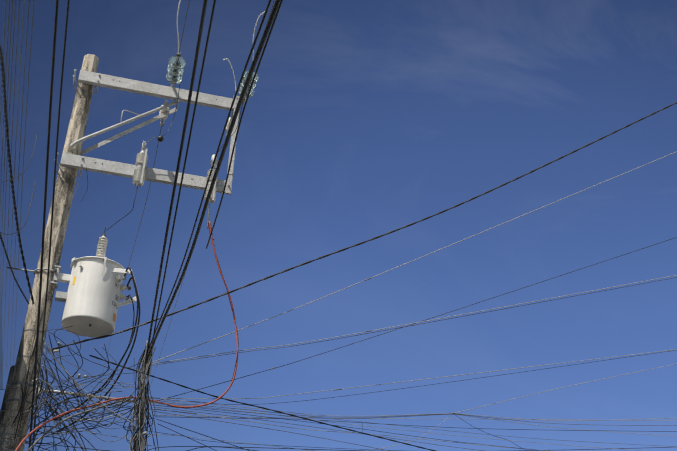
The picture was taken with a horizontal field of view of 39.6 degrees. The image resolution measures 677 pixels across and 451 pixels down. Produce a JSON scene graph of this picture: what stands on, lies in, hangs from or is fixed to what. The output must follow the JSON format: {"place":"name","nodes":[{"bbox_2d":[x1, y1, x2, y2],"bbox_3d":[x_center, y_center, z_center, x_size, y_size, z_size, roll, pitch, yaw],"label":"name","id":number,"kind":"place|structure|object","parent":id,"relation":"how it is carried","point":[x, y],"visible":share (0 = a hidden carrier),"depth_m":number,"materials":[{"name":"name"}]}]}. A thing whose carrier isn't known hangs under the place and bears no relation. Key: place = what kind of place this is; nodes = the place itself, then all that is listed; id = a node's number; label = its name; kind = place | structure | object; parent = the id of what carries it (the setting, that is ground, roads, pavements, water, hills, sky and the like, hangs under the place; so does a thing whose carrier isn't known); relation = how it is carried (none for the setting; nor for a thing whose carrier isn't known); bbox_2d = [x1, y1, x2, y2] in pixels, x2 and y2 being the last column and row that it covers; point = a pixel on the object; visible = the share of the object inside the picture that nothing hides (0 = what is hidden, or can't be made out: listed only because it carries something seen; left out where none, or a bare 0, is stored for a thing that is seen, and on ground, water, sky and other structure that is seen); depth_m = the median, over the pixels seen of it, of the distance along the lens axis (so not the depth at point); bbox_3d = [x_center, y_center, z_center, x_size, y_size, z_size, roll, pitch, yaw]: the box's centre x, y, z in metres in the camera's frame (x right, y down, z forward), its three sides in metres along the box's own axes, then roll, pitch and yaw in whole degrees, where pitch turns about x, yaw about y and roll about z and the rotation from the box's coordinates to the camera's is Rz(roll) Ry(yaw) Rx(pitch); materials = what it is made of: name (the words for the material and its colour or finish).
{"place":"outdoors","nodes":[
{"label":"outdoors","id":0,"kind":"place"},
{"bbox_2d":[51,267,139,430],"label":"transformer leads","id":1,"kind":"object","parent":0,"point":[132,333],"visible":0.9,"depth_m":10.20,"materials":[{"name":"black rubber"}]},
{"bbox_2d":[54,69,239,194],"bbox_3d":[-2.323,-1.101,11.636,2.086,1.450,0.360,9,-31,-12],"label":"cross arm frame","id":2,"kind":"object","parent":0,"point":[125,169],"visible":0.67,"depth_m":11.61,"materials":[{"name":"white metal"}]},
{"bbox_2d":[132,141,217,202],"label":"fuse cutouts","id":3,"kind":"object","parent":2,"relation":"attached to","point":[139,170],"visible":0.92,"depth_m":11.12,"materials":[{"name":"ceramic"}]},
{"bbox_2d":[159,100,232,135],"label":"porcelain strain insulators","id":4,"kind":"object","parent":2,"relation":"hanging from","point":[166,117],"visible":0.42,"depth_m":12.07,"materials":[{"name":"white ceramic"}]},
{"bbox_2d":[166,52,257,102],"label":"glass insulators","id":5,"kind":"object","parent":2,"relation":"attached to","point":[175,71],"visible":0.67,"depth_m":11.72,"materials":[{"name":"clear glass"}]},
{"bbox_2d":[53,0,274,450],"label":"primary conductors","id":6,"kind":"object","parent":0,"point":[160,138],"visible":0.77,"depth_m":11.34,"materials":[{"name":"grey metal"}]},
{"bbox_2d":[15,221,238,450],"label":"red cable","id":7,"kind":"object","parent":6,"relation":"attached to","point":[86,411],"visible":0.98,"depth_m":10.08,"materials":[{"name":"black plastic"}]},
{"bbox_2d":[137,0,282,450],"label":"overhead cables","id":8,"kind":"object","parent":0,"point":[274,13],"visible":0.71,"depth_m":6.48,"materials":[{"name":"black plastic"}]},
{"bbox_2d":[0,102,676,450],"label":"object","id":9,"kind":"object","parent":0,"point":[282,412],"visible":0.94,"depth_m":12.11,"materials":[{"name":"black rubber"}]},
{"bbox_2d":[0,0,676,450],"label":"sky","id":10,"kind":"structure","parent":0,"point":[363,120],"materials":[{"name":"blue"}]},
{"bbox_3d":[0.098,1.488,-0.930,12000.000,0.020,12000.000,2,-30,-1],"label":"ground","id":11,"kind":"structure","parent":0,"visible":0},
{"bbox_2d":[0,365,14,430],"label":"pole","id":12,"kind":"object","parent":11,"relation":"on","point":[6,393],"visible":0.21,"depth_m":10.50,"materials":[{"name":"wood"}]},
{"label":"pavements and kerbs","id":13,"kind":"structure","parent":0,"visible":0},
{"bbox_2d":[0,54,98,450],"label":"wooden pole","id":14,"kind":"object","parent":13,"relation":"on","point":[65,184],"visible":0.77,"depth_m":10.40,"materials":[{"name":"wood"}]},
{"bbox_2d":[0,0,69,450],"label":"power lines","id":15,"kind":"object","parent":14,"relation":"attached to","point":[5,100],"visible":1,"depth_m":9.04,"materials":[{"name":"black rubber"}]},
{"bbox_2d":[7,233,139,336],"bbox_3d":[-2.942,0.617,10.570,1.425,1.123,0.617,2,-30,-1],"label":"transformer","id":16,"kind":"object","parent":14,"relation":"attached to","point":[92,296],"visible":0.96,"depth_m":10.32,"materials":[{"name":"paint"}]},
{"bbox_2d":[13,315,669,450],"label":"wire tangle","id":17,"kind":"object","parent":14,"relation":"attached to","point":[142,392],"visible":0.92,"depth_m":9.71,"materials":[{"name":"black rubber"}]}
]}

